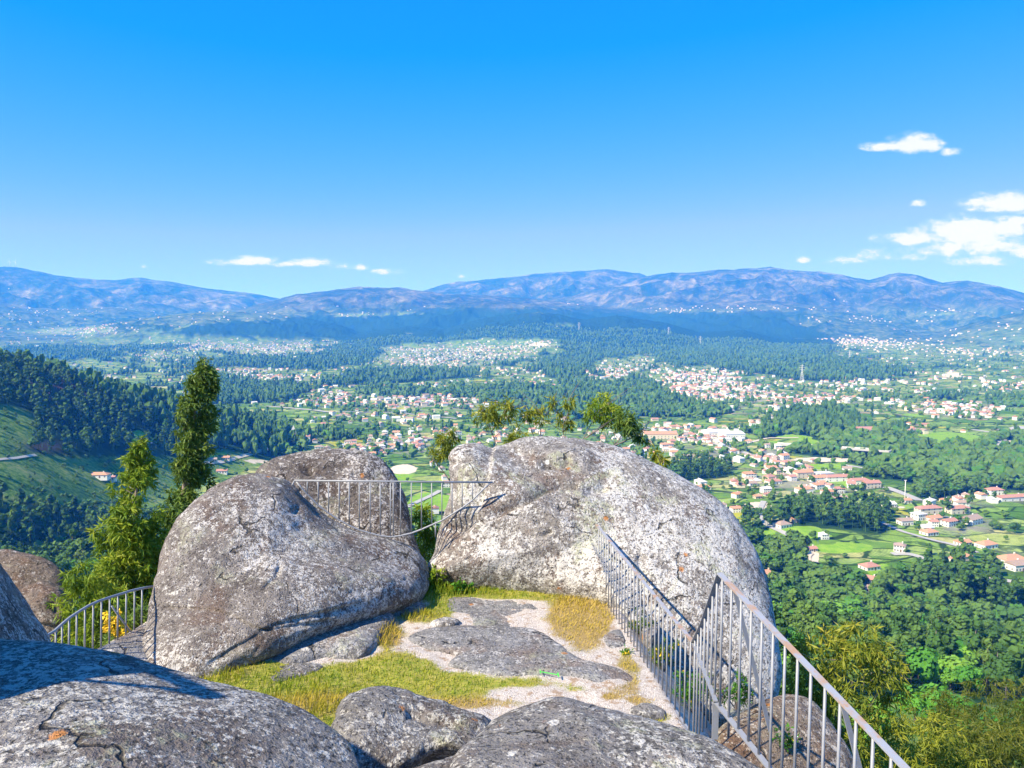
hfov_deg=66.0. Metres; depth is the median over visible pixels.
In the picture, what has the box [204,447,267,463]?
path
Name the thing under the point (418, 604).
rock slab
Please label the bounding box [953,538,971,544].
house
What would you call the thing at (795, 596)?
eucalyptus tree
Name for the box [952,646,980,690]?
broadleaf tree
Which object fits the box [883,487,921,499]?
road
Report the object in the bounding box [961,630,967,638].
eucalyptus tree
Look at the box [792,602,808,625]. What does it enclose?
eucalyptus tree
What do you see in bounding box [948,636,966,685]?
broadleaf tree
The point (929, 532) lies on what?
house
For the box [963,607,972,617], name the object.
eucalyptus tree
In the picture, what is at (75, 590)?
eucalyptus bush
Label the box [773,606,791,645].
eucalyptus tree
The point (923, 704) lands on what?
broadleaf tree
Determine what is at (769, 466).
house
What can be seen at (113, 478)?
house
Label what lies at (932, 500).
house
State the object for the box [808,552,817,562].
house
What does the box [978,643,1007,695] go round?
eucalyptus tree
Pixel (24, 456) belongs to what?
road
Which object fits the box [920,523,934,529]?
house
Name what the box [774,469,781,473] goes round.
house
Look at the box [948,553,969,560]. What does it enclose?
house
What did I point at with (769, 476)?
house
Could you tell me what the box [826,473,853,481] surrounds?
house
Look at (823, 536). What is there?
house
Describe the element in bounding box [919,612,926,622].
broadleaf tree
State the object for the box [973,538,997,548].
house
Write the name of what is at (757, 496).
house
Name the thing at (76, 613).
metal railing
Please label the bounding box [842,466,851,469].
house
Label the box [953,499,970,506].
house
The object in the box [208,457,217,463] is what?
house
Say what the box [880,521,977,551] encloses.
road
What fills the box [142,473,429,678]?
boulder
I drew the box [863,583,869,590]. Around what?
house
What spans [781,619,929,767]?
eucalyptus bush
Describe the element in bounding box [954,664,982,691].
broadleaf tree
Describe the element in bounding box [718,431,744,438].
warehouse
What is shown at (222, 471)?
house
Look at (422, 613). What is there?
grass
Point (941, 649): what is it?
eucalyptus tree
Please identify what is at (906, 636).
eucalyptus tree
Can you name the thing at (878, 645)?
eucalyptus tree
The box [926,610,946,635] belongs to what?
eucalyptus tree
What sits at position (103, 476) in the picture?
house
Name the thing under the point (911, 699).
broadleaf tree
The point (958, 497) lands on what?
house
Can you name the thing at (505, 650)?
rock slab
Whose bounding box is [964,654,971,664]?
eucalyptus tree
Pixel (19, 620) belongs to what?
boulder
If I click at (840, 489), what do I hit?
house
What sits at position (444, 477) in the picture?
house
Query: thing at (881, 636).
eucalyptus tree
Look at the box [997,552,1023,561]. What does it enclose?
house
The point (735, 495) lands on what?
house
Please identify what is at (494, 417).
eucalyptus sapling
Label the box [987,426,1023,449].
motorway
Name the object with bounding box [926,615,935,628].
eucalyptus tree
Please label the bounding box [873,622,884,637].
eucalyptus tree
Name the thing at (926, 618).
eucalyptus tree
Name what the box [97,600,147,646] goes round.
bush
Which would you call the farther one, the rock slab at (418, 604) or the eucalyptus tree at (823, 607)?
the eucalyptus tree at (823, 607)
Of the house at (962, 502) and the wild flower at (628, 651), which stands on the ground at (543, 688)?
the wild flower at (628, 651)
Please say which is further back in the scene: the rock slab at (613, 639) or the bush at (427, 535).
the bush at (427, 535)
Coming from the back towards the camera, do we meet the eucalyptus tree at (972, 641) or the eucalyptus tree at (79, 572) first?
the eucalyptus tree at (79, 572)
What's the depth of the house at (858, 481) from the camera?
866.11 m
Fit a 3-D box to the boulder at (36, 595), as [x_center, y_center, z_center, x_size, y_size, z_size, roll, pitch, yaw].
[-8.910,4.412,15.052,1.197,1.062,1.642,0,5,0]
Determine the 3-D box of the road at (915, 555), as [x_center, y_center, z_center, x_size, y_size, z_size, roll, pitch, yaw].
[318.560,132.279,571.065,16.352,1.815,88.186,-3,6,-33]
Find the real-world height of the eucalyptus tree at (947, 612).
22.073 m
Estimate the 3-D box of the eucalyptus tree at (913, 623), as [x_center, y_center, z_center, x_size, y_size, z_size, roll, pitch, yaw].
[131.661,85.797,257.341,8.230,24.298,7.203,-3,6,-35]
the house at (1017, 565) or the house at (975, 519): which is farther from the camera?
the house at (975, 519)
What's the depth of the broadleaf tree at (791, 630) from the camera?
213.14 m
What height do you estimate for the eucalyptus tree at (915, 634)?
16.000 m
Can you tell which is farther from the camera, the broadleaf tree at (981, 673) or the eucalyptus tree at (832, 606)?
the eucalyptus tree at (832, 606)
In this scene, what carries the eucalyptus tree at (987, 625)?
on the terrain at (904, 303)
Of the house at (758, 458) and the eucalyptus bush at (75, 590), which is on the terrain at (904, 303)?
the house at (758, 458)
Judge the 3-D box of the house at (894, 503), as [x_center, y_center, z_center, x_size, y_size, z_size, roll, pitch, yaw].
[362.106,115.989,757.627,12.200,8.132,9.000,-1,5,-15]
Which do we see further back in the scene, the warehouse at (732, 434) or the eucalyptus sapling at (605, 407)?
the warehouse at (732, 434)
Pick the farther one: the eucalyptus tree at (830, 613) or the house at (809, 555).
the house at (809, 555)
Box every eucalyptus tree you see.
[40,551,49,558]
[55,556,63,561]
[56,560,68,573]
[62,528,81,557]
[62,558,71,571]
[66,546,75,562]
[73,433,170,648]
[73,538,91,564]
[73,563,82,597]
[156,354,222,545]
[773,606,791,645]
[780,595,790,605]
[781,601,795,626]
[782,644,814,697]
[787,587,805,610]
[791,621,807,641]
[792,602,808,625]
[792,615,804,633]
[796,587,805,599]
[802,603,828,639]
[808,613,826,646]
[809,638,823,688]
[812,600,820,611]
[818,602,832,633]
[820,608,833,625]
[822,644,840,682]
[827,602,838,619]
[831,616,849,654]
[832,611,837,624]
[839,610,854,635]
[847,633,861,688]
[851,611,861,633]
[852,610,867,629]
[857,621,869,679]
[860,639,872,691]
[861,616,877,635]
[869,634,883,680]
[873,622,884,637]
[875,609,892,669]
[875,618,887,637]
[878,633,885,660]
[881,635,906,690]
[884,622,889,634]
[885,632,902,666]
[888,609,904,666]
[890,602,902,611]
[900,631,917,649]
[901,641,908,678]
[902,612,909,631]
[905,612,925,676]
[911,630,921,646]
[921,614,930,629]
[925,618,946,682]
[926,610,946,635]
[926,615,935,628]
[927,601,939,614]
[931,626,949,683]
[937,646,945,654]
[939,608,950,624]
[942,616,952,633]
[942,624,958,683]
[945,613,969,635]
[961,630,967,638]
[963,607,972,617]
[963,616,987,662]
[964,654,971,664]
[968,618,980,636]
[975,636,993,694]
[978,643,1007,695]
[981,633,996,685]
[983,630,1001,691]
[984,618,994,625]
[984,621,991,631]
[988,625,1002,641]
[994,639,1020,696]
[994,653,1017,699]
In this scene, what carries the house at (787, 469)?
on the terrain at (904, 303)
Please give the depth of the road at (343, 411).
1543.74 m
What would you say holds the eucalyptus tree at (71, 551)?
on the terrain at (904, 303)
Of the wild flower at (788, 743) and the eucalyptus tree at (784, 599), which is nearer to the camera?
the wild flower at (788, 743)
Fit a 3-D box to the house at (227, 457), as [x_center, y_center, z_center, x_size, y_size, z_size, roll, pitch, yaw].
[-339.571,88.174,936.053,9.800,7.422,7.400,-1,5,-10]
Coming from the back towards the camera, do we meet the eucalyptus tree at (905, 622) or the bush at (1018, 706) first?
the eucalyptus tree at (905, 622)
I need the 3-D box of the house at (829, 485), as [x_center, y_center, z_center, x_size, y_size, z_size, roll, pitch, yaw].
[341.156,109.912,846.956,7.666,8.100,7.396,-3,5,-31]
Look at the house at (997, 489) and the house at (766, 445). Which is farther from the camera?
the house at (766, 445)
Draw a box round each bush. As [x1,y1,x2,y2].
[43,557,139,648]
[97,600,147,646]
[102,608,132,639]
[408,501,438,562]
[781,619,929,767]
[875,708,990,767]
[896,685,984,750]
[933,717,1019,767]
[942,673,1017,767]
[971,714,1023,767]
[991,677,1023,753]
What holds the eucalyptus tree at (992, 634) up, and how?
on the terrain at (904, 303)
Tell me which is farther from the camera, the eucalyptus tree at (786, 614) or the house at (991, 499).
the house at (991, 499)
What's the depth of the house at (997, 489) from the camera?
812.90 m
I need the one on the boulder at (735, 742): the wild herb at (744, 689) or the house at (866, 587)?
the wild herb at (744, 689)
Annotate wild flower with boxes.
[619,644,633,654]
[628,608,657,634]
[646,638,682,671]
[772,722,799,751]
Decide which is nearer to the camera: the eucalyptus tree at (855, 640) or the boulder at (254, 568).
the boulder at (254, 568)
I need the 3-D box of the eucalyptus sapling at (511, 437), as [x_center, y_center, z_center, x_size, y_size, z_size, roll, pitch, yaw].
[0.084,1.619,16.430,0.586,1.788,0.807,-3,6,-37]
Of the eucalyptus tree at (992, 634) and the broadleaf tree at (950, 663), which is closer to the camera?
the broadleaf tree at (950, 663)
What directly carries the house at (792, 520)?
on the terrain at (904, 303)
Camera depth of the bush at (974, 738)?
17.64 m
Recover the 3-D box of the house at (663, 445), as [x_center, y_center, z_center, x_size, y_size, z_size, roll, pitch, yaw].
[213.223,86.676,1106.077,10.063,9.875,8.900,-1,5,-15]
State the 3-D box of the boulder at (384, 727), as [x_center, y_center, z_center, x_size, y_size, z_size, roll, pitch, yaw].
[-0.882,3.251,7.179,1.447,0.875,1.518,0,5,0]
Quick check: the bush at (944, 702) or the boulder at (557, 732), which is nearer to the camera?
the boulder at (557, 732)
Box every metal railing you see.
[48,585,152,649]
[292,480,492,537]
[595,524,720,733]
[712,572,909,767]
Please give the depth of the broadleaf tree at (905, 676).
204.96 m
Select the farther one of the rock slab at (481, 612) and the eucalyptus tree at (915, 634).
the eucalyptus tree at (915, 634)
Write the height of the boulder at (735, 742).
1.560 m
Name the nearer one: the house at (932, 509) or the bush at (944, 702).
the bush at (944, 702)
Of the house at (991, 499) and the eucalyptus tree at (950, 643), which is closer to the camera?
the eucalyptus tree at (950, 643)
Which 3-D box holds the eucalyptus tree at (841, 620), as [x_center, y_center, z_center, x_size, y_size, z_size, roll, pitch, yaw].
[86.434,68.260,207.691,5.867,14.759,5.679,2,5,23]
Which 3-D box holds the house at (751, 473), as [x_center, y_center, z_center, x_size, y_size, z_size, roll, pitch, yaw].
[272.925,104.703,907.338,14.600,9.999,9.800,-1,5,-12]
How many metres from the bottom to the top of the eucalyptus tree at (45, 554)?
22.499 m
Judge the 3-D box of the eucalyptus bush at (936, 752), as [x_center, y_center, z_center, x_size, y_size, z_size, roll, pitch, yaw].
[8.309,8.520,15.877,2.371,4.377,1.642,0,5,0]
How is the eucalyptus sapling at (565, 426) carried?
on the terrain at (904, 303)
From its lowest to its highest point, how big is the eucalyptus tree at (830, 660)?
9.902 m
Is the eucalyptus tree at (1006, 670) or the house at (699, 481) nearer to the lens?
the eucalyptus tree at (1006, 670)
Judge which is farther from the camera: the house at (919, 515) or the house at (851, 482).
the house at (851, 482)
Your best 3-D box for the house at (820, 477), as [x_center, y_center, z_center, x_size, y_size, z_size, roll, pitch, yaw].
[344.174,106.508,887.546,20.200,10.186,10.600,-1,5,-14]
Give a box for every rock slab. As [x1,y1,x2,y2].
[271,613,394,663]
[271,662,322,681]
[393,601,425,615]
[408,625,632,682]
[430,617,460,626]
[447,597,537,625]
[603,629,625,648]
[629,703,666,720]
[641,617,660,650]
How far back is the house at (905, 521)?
692.36 m
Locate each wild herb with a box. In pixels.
[672,669,717,712]
[716,669,754,709]
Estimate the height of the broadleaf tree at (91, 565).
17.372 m
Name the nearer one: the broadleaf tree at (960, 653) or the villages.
the broadleaf tree at (960, 653)
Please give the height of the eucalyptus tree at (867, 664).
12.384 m
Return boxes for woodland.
[0,322,1023,767]
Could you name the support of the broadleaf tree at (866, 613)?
on the terrain at (904, 303)
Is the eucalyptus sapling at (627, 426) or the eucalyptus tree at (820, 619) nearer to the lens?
the eucalyptus sapling at (627, 426)
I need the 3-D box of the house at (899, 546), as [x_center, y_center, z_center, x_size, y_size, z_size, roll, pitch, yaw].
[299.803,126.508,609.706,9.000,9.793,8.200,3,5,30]
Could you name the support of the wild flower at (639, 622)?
on the ground at (543, 688)
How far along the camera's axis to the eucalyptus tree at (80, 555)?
363.96 m
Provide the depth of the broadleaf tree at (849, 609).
369.44 m
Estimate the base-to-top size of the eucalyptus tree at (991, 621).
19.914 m
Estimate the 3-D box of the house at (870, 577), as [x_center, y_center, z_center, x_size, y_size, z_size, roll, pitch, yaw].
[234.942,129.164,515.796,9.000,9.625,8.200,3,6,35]
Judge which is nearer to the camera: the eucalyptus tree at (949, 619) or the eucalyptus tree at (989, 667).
the eucalyptus tree at (989, 667)
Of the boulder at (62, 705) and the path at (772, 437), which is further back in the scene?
the path at (772, 437)
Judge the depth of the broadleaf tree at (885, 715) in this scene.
79.16 m
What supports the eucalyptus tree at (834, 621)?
on the terrain at (904, 303)
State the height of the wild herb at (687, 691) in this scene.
0.640 m
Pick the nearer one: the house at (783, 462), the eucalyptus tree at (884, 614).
the eucalyptus tree at (884, 614)
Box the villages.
[0,288,1023,433]
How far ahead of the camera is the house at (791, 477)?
884.21 m
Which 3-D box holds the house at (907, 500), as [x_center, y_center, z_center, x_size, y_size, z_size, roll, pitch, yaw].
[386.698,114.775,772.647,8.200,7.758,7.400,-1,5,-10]
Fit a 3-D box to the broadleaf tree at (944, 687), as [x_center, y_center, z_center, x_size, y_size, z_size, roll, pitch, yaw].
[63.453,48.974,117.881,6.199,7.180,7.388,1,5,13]
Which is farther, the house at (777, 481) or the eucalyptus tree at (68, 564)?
the house at (777, 481)
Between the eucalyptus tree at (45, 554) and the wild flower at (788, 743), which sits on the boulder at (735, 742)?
the wild flower at (788, 743)
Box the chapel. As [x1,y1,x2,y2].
[291,425,310,441]
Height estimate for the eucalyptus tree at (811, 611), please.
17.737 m
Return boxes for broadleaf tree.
[82,556,98,572]
[780,631,805,652]
[787,627,796,633]
[821,599,847,612]
[844,696,895,746]
[847,607,856,613]
[849,608,874,620]
[892,684,923,721]
[900,666,913,680]
[903,645,941,685]
[912,683,976,727]
[916,683,953,725]
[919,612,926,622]
[937,654,976,688]
[938,668,960,689]
[943,707,1007,751]
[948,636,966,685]
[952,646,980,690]
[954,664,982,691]
[963,663,986,691]
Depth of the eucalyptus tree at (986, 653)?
238.39 m
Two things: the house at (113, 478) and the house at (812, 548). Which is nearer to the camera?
the house at (812, 548)
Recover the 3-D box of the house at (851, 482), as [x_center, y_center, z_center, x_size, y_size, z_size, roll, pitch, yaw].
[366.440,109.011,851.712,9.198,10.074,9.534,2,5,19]
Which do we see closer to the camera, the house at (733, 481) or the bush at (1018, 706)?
the bush at (1018, 706)
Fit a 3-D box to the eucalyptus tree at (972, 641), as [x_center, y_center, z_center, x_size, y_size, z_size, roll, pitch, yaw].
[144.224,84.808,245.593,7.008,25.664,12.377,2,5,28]
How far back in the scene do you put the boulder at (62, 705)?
4.33 m
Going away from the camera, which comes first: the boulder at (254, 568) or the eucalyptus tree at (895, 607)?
the boulder at (254, 568)
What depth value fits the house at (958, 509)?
735.41 m
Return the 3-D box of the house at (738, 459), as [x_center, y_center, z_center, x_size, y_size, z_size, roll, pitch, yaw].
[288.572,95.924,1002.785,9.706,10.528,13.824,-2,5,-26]
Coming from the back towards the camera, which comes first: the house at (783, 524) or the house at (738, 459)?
the house at (738, 459)
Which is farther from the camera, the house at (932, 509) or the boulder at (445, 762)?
the house at (932, 509)
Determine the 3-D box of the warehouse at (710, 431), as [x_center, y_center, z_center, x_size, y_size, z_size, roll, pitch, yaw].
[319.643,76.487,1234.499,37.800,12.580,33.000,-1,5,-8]
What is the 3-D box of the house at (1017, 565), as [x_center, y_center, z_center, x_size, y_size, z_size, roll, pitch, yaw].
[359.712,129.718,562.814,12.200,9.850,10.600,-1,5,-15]
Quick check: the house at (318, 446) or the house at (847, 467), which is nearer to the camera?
the house at (847, 467)
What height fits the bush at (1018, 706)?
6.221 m
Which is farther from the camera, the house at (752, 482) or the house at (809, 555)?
the house at (752, 482)
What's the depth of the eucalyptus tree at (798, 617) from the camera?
229.84 m
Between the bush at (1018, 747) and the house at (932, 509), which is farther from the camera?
the house at (932, 509)
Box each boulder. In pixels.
[0,549,67,589]
[0,564,50,641]
[0,639,359,767]
[19,581,75,642]
[97,623,149,662]
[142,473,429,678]
[255,448,420,553]
[331,686,490,767]
[415,755,454,767]
[428,436,781,727]
[450,697,758,767]
[711,694,852,767]
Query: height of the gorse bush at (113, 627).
0.678 m
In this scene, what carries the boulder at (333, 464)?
on the ground at (543, 688)
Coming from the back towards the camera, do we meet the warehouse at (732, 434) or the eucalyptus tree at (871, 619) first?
the warehouse at (732, 434)
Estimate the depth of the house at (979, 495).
793.18 m
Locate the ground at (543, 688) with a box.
[110,586,711,737]
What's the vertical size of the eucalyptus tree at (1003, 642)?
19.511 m
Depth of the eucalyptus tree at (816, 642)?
157.79 m
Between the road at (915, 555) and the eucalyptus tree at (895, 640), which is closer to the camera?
the eucalyptus tree at (895, 640)
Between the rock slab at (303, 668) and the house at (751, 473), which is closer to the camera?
the rock slab at (303, 668)
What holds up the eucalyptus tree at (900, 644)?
on the terrain at (904, 303)
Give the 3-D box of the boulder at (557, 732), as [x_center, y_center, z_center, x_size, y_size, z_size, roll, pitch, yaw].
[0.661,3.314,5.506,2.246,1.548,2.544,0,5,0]
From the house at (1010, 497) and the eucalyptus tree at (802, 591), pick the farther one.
the house at (1010, 497)
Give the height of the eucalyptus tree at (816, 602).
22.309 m
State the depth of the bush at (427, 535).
15.98 m
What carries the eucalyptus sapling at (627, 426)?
on the terrain at (904, 303)
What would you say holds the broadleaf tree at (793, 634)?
on the terrain at (904, 303)
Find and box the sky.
[0,0,1023,298]
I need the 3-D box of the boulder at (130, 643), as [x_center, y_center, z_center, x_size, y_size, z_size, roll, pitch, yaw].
[-4.513,3.532,9.594,0.874,0.900,1.370,0,5,0]
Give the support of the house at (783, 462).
on the terrain at (904, 303)
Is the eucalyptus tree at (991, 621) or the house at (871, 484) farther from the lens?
the house at (871, 484)
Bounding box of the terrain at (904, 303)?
[0,267,1023,767]
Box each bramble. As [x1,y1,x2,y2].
[426,563,451,590]
[449,576,475,593]
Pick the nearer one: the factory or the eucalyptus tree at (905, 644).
the eucalyptus tree at (905, 644)
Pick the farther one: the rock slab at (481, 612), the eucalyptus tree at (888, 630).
the eucalyptus tree at (888, 630)
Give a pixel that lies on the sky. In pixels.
(279, 149)
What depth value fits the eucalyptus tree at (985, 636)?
248.44 m
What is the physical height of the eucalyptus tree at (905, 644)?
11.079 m
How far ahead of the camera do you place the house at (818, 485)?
839.72 m
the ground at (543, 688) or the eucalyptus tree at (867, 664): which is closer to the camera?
the ground at (543, 688)
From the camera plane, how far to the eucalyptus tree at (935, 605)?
386.30 m
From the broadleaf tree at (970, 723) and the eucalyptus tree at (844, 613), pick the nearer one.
the broadleaf tree at (970, 723)
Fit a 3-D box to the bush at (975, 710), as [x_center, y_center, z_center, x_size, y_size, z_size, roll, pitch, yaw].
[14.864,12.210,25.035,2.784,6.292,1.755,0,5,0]
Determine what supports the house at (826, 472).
on the terrain at (904, 303)
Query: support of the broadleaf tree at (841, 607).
on the terrain at (904, 303)
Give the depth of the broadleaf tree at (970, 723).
85.54 m
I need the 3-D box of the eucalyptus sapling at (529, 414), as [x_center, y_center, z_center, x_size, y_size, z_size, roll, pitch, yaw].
[0.455,1.318,16.716,1.536,2.335,0.659,0,5,0]
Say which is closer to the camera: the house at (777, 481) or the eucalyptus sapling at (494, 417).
the eucalyptus sapling at (494, 417)
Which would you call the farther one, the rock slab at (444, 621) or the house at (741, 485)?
the house at (741, 485)
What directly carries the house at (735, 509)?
on the terrain at (904, 303)
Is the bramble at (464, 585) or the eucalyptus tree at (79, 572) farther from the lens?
the eucalyptus tree at (79, 572)
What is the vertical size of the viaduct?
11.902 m
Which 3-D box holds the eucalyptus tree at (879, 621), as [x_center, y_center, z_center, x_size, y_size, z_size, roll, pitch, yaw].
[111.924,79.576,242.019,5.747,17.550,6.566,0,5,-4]
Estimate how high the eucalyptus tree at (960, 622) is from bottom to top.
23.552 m
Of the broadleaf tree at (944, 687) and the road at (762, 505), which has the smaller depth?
the broadleaf tree at (944, 687)
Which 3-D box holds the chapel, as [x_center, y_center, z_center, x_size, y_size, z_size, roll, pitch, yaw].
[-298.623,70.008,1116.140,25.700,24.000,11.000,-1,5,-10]
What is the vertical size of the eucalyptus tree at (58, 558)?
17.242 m
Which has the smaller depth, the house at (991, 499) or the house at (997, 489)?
the house at (991, 499)
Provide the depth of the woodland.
1084.90 m
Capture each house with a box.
[91,471,110,480]
[109,475,116,482]
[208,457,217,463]
[216,469,227,474]
[221,455,230,460]
[314,445,323,448]
[432,505,438,513]
[441,474,447,480]
[660,443,668,447]
[669,450,677,456]
[694,478,706,484]
[729,505,740,512]
[730,478,737,485]
[731,491,742,498]
[733,455,744,462]
[735,482,744,487]
[742,470,756,477]
[748,480,756,485]
[753,493,761,498]
[754,455,762,461]
[759,485,771,492]
[762,473,775,479]
[764,443,770,447]
[764,477,781,484]
[765,465,777,468]
[773,519,791,528]
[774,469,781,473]
[778,452,789,459]
[780,459,790,464]
[784,466,797,473]
[787,474,796,480]
[789,517,799,522]
[793,469,813,477]
[794,485,812,492]
[806,545,818,551]
[807,474,825,481]
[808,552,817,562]
[811,481,824,489]
[814,469,833,474]
[818,532,829,539]
[825,482,833,488]
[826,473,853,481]
[833,485,845,492]
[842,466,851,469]
[846,477,869,484]
[846,481,855,487]
[858,560,879,570]
[861,479,881,488]
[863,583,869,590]
[864,574,874,583]
[881,500,896,507]
[893,541,906,551]
[896,516,913,525]
[903,497,911,503]
[910,510,927,520]
[914,504,942,513]
[919,527,938,535]
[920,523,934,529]
[923,497,935,504]
[926,514,942,521]
[928,518,938,526]
[940,517,958,526]
[944,504,970,513]
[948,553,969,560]
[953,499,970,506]
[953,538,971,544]
[954,495,965,500]
[960,513,982,525]
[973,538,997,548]
[974,491,986,499]
[984,486,1004,494]
[986,496,998,503]
[995,493,1023,501]
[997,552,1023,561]
[1004,558,1023,571]
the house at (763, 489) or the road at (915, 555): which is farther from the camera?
the house at (763, 489)
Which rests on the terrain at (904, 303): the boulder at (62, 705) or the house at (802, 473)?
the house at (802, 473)
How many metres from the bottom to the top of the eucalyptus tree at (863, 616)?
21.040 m
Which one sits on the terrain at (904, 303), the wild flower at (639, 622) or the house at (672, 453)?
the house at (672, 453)
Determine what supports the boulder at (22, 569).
on the terrain at (904, 303)
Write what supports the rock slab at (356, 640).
on the ground at (543, 688)
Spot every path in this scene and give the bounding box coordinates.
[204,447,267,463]
[408,490,442,506]
[747,437,797,442]
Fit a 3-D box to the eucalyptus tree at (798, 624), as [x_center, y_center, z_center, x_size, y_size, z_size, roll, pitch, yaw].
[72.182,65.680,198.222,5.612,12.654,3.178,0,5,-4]
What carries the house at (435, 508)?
on the terrain at (904, 303)
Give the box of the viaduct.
[774,442,891,454]
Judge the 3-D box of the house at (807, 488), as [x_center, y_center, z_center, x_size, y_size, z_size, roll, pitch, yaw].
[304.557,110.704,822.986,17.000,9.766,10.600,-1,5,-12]
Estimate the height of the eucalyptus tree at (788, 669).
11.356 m
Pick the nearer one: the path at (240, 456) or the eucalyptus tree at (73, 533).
the eucalyptus tree at (73, 533)
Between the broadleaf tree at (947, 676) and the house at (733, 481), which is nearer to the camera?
the broadleaf tree at (947, 676)
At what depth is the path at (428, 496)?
793.17 m
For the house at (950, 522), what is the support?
on the terrain at (904, 303)
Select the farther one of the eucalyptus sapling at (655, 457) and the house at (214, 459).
the house at (214, 459)
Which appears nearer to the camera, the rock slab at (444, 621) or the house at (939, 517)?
the rock slab at (444, 621)
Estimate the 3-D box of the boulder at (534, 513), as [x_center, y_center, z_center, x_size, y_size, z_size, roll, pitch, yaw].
[1.764,2.911,13.527,5.681,3.813,4.410,2,5,23]
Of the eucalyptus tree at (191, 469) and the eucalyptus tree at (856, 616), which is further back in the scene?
the eucalyptus tree at (856, 616)
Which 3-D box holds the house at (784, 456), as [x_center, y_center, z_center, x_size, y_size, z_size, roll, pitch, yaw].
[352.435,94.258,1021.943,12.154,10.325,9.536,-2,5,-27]
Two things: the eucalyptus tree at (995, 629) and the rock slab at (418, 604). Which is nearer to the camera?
the rock slab at (418, 604)
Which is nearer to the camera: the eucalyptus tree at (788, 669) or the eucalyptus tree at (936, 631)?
the eucalyptus tree at (788, 669)
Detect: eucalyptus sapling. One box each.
[415,425,465,480]
[470,391,525,446]
[500,390,568,435]
[501,420,529,443]
[544,380,580,437]
[578,383,636,438]
[598,405,654,448]
[646,442,672,468]
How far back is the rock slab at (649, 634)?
10.68 m
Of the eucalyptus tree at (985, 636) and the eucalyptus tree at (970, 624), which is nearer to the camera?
the eucalyptus tree at (985, 636)
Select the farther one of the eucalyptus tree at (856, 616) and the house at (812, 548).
the house at (812, 548)
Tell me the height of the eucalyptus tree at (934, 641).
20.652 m
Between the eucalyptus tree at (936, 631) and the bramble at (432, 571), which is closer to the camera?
the bramble at (432, 571)
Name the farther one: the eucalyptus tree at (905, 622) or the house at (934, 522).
the house at (934, 522)
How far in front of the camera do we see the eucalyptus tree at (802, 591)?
314.55 m
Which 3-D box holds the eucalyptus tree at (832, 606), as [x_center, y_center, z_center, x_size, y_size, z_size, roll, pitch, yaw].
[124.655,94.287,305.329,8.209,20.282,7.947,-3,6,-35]
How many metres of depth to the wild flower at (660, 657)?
10.06 m
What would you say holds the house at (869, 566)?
on the terrain at (904, 303)
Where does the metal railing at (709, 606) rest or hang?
on the ground at (543, 688)
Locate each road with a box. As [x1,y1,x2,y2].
[0,454,36,459]
[270,406,455,418]
[647,427,783,467]
[758,501,786,534]
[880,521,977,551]
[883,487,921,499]
[890,552,1010,581]
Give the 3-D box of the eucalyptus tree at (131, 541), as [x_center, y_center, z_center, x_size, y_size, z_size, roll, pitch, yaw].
[-8.333,6.449,17.228,2.611,10.848,2.740,0,5,0]
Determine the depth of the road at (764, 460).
1063.23 m
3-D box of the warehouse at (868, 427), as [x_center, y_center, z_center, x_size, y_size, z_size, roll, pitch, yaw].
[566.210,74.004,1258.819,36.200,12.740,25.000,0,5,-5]
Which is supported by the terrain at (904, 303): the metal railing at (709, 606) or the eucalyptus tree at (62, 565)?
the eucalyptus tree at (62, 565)
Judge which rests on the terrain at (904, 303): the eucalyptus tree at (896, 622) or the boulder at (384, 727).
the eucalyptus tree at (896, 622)
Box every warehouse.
[701,429,729,436]
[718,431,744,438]
[856,426,872,430]
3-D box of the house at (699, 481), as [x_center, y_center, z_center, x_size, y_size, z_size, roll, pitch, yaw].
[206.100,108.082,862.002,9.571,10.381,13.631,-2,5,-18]
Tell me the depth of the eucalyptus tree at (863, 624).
189.35 m
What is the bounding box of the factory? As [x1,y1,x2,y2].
[643,431,677,438]
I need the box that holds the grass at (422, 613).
[199,577,670,724]
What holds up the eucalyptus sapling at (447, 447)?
on the terrain at (904, 303)
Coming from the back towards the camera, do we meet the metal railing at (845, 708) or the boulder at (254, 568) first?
the boulder at (254, 568)
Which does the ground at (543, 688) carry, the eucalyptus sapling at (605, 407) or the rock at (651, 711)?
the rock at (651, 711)
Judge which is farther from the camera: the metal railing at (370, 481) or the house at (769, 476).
the house at (769, 476)
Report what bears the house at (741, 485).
on the terrain at (904, 303)

